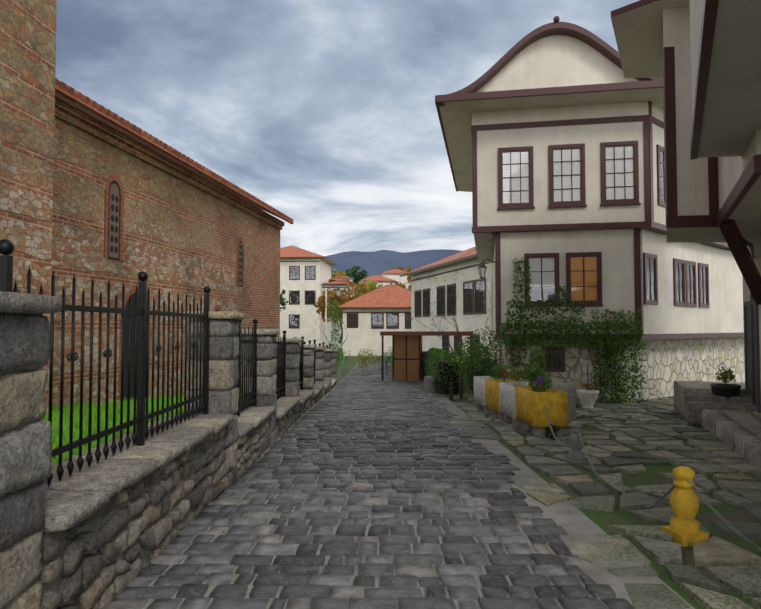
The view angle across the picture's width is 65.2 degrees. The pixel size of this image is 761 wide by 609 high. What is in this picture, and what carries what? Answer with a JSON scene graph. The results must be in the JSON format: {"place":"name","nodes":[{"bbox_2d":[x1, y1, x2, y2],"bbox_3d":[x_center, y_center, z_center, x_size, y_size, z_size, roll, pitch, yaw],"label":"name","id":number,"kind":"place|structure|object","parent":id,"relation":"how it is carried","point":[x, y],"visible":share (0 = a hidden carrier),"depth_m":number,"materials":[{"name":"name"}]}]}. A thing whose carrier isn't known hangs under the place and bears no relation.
{"place":"outdoors","nodes":[
{"label":"outdoors","id":0,"kind":"place"},
{"bbox_2d":[0,0,56,412],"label":"church tower","id":1,"kind":"structure","parent":0,"point":[27,63],"depth_m":7.70,"materials":[{"name":"brown brick"}]},
{"bbox_2d":[40,393,241,463],"bbox_3d":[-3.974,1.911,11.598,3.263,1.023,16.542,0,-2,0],"label":"lawn grass","id":2,"kind":"structure","parent":0,"point":[66,413],"depth_m":7.26,"materials":[{"name":"green plant"}]},
{"bbox_2d":[55,0,639,255],"label":"sky","id":3,"kind":"structure","parent":0,"point":[324,112],"materials":[{"name":"grey"}]},
{"bbox_2d":[325,249,461,279],"bbox_3d":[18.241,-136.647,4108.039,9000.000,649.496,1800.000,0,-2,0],"label":"hill","id":4,"kind":"structure","parent":0,"point":[375,262],"depth_m":4147.16,"materials":[{"name":"blue"}]},
{"bbox_2d":[316,348,760,608],"bbox_3d":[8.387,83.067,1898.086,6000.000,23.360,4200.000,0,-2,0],"label":"ground","id":5,"kind":"structure","parent":0,"point":[706,515],"depth_m":6.05,"materials":[{"name":"green plant"}]},
{"bbox_2d":[0,291,337,608],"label":"boundary wall","id":6,"kind":"structure","parent":5,"relation":"on","point":[101,533],"depth_m":4.00,"materials":[{"name":"stone"}]},
{"bbox_2d":[0,239,330,487],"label":"iron fence","id":7,"kind":"object","parent":6,"relation":"on","point":[142,311],"visible":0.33,"depth_m":4.98,"materials":[{"name":"black metal"}]},
{"bbox_2d":[48,78,293,407],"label":"church","id":8,"kind":"structure","parent":5,"relation":"on","point":[131,201],"depth_m":12.39,"materials":[{"name":"brick"}]},
{"bbox_2d":[280,246,337,346],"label":"house","id":9,"kind":"structure","parent":5,"relation":"on","point":[305,275],"depth_m":74.58,"materials":[{"name":"paint"}]},
{"bbox_2d":[325,286,340,345],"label":"street lamp pole","id":10,"kind":"object","parent":5,"relation":"on","point":[338,290],"visible":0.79,"depth_m":43.88,"materials":[{"name":"white metal"}]},
{"bbox_2d":[321,279,355,347],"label":"house annex","id":11,"kind":"object","parent":5,"relation":"on","point":[341,284],"visible":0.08,"depth_m":75.82,"materials":[{"name":"grey paint"}]},
{"bbox_2d":[343,355,386,376],"bbox_3d":[-0.091,3.249,31.283,1.753,1.034,3.756,-2,-3,36],"label":"step railing","id":12,"kind":"object","parent":5,"relation":"on","point":[365,366],"visible":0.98,"depth_m":30.20,"materials":[{"name":"black metal"}]},
{"bbox_2d":[99,362,634,608],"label":"cobble street setts","id":13,"kind":"structure","parent":5,"relation":"on","point":[301,567],"depth_m":5.30,"materials":[{"name":"stone"}]},
{"bbox_2d":[336,285,410,355],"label":"house","id":14,"kind":"structure","parent":5,"relation":"on","point":[369,317],"depth_m":54.86,"materials":[{"name":"paint"}]},
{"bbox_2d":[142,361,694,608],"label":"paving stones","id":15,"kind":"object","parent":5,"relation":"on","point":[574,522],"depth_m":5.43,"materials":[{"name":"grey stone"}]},
{"bbox_2d":[380,331,472,380],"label":"wooden gate","id":16,"kind":"structure","parent":5,"relation":"on","point":[406,355],"depth_m":26.69,"materials":[{"name":"brown wood"}]},
{"bbox_2d":[424,376,435,391],"bbox_3d":[1.720,2.794,20.593,0.403,0.604,0.404,0,-2,0],"label":"concrete post","id":17,"kind":"object","parent":5,"relation":"on","point":[428,385],"visible":0.65,"depth_m":20.40,"materials":[{"name":"grey concrete"}]},
{"bbox_2d":[400,246,498,369],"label":"house","id":18,"kind":"structure","parent":5,"relation":"on","point":[471,299],"depth_m":37.02,"materials":[{"name":"paint"}]},
{"bbox_2d":[450,382,462,400],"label":"wooden posts","id":19,"kind":"object","parent":5,"relation":"on","point":[460,390],"visible":0.88,"depth_m":17.69,"materials":[{"name":"brown wood"}]},
{"bbox_2d":[280,258,646,403],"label":"foliage","id":20,"kind":"object","parent":5,"relation":"on","point":[337,314],"visible":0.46,"depth_m":16.87,"materials":[{"name":"green plant"}]},
{"bbox_2d":[318,278,615,401],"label":"shrubs","id":21,"kind":"object","parent":5,"relation":"on","point":[442,386],"visible":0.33,"depth_m":19.64,"materials":[{"name":"green plant"}]},
{"bbox_2d":[552,383,575,422],"bbox_3d":[3.886,2.121,12.603,0.408,0.902,0.410,0,-2,0],"label":"planter","id":22,"kind":"object","parent":5,"relation":"on","point":[569,388],"visible":0.48,"depth_m":12.41,"materials":[{"name":"concrete"}]},
{"bbox_2d":[565,421,587,460],"bbox_3d":[2.817,1.994,8.549,0.242,0.628,0.242,0,-2,-11],"label":"grey bollard","id":23,"kind":"object","parent":5,"relation":"on","point":[576,452],"visible":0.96,"depth_m":8.48,"materials":[{"name":"grey stone"}]},
{"bbox_2d":[415,377,760,608],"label":"courtyard flagstones","id":24,"kind":"object","parent":5,"relation":"on","point":[731,567],"depth_m":6.89,"materials":[{"name":"stone"}]},
{"bbox_2d":[474,376,492,414],"bbox_3d":[2.749,2.260,14.785,0.634,0.871,1.120,0,-2,-4],"label":"trough planter","id":25,"kind":"object","parent":24,"relation":"on","point":[479,390],"visible":0.35,"depth_m":14.68,"materials":[{"name":"white paint"}]},
{"bbox_2d":[485,379,519,419],"bbox_3d":[2.837,2.183,13.586,0.633,0.872,1.123,0,-2,-4],"label":"trough planter","id":26,"kind":"object","parent":24,"relation":"on","point":[492,394],"visible":0.38,"depth_m":13.54,"materials":[{"name":"yellow paint"}]},
{"bbox_2d":[499,382,532,426],"bbox_3d":[2.925,2.104,12.387,0.633,0.872,1.122,0,-2,-4],"label":"trough planter","id":27,"kind":"object","parent":24,"relation":"on","point":[507,400],"visible":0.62,"depth_m":12.35,"materials":[{"name":"white paint"}]},
{"bbox_2d":[515,386,567,438],"bbox_3d":[3.014,2.025,11.189,0.632,0.870,1.122,0,-2,-4],"label":"trough planter","id":28,"kind":"object","parent":24,"relation":"on","point":[530,412],"visible":0.85,"depth_m":10.66,"materials":[{"name":"yellow paint"}]},
{"bbox_2d":[576,389,598,407],"bbox_3d":[5.398,2.475,15.485,0.570,0.470,0.570,0,-2,0],"label":"flower pot","id":29,"kind":"object","parent":24,"relation":"on","point":[588,398],"visible":0.83,"depth_m":15.32,"materials":[{"name":"ceramic"}]},
{"bbox_2d":[435,16,744,402],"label":"house","id":30,"kind":"structure","parent":5,"relation":"on","point":[540,94],"depth_m":16.79,"materials":[{"name":"paint"}]},
{"bbox_2d":[326,238,494,293],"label":"overhead cables","id":31,"kind":"object","parent":30,"relation":"attached to","point":[421,276],"visible":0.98,"depth_m":29.28,"materials":[{"name":"black metal"}]},
{"bbox_2d":[478,259,495,278],"bbox_3d":[3.037,-1.018,16.858,0.597,0.563,0.272,0,-2,-10],"label":"street lamp","id":32,"kind":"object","parent":30,"relation":"attached to","point":[482,267],"depth_m":16.78,"materials":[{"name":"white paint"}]},
{"bbox_2d":[492,233,495,333],"bbox_3d":[3.305,-2.322,17.318,0.236,6.350,0.090,1,-2,-16],"label":"house downpipe","id":33,"kind":"object","parent":30,"relation":"attached to","point":[495,289],"depth_m":17.25,"materials":[{"name":"brown metal"}]},
{"bbox_2d":[503,146,633,300],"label":"window panes","id":34,"kind":"structure","parent":30,"relation":"in","point":[515,195],"depth_m":16.68,"materials":[{"name":"glass"}]},
{"bbox_2d":[480,343,735,439],"bbox_3d":[5.005,1.655,13.050,5.046,1.696,5.250,0,-2,0],"label":"planter foliage","id":35,"kind":"object","parent":5,"relation":"on","point":[497,371],"visible":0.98,"depth_m":11.82,"materials":[{"name":"green plant"}]},
{"bbox_2d":[662,466,708,546],"bbox_3d":[2.651,1.753,5.187,0.260,0.672,0.260,0,-2,-11],"label":"yellow bollard","id":36,"kind":"object","parent":5,"relation":"on","point":[683,528],"visible":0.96,"depth_m":5.11,"materials":[{"name":"metal"}]},
{"bbox_2d":[544,404,760,550],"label":"bollard chain","id":37,"kind":"object","parent":36,"relation":"attached to","point":[670,489],"visible":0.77,"depth_m":5.55,"materials":[{"name":"silver metal"}]},
{"bbox_2d":[611,0,760,412],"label":"building","id":38,"kind":"structure","parent":5,"relation":"on","point":[702,58],"depth_m":10.22,"materials":[{"name":"paint"}]},
{"bbox_2d":[674,381,760,471],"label":"stone steps","id":39,"kind":"structure","parent":5,"relation":"on","point":[733,423],"depth_m":11.86,"materials":[{"name":"stone"}]},
{"bbox_2d":[710,383,741,398],"bbox_3d":[7.284,1.924,12.545,0.580,0.460,0.580,0,-2,0],"label":"black pot","id":40,"kind":"object","parent":39,"relation":"on","point":[728,391],"visible":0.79,"depth_m":12.35,"materials":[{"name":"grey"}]},
{"bbox_2d":[536,374,543,384],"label":"planter flowers","id":41,"kind":"object","parent":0,"point":[538,378],"visible":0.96,"depth_m":10.87,"materials":[{"name":"purple plant"}]},
{"bbox_3d":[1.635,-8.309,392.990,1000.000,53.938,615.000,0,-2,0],"label":"hillside","id":42,"kind":"structure","parent":0,"visible":0},
{"bbox_2d":[331,273,352,282],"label":"hillside house","id":43,"kind":"structure","parent":42,"relation":"on","point":[341,277],"depth_m":198.35,"materials":[{"name":"paint"}]},
{"bbox_2d":[358,275,395,287],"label":"hill house","id":44,"kind":"structure","parent":42,"relation":"on","point":[380,279],"depth_m":150.85,"materials":[{"name":"paint"}]},
{"bbox_2d":[379,269,409,288],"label":"hillside house","id":45,"kind":"structure","parent":42,"relation":"on","point":[393,274],"depth_m":205.48,"materials":[{"name":"paint"}]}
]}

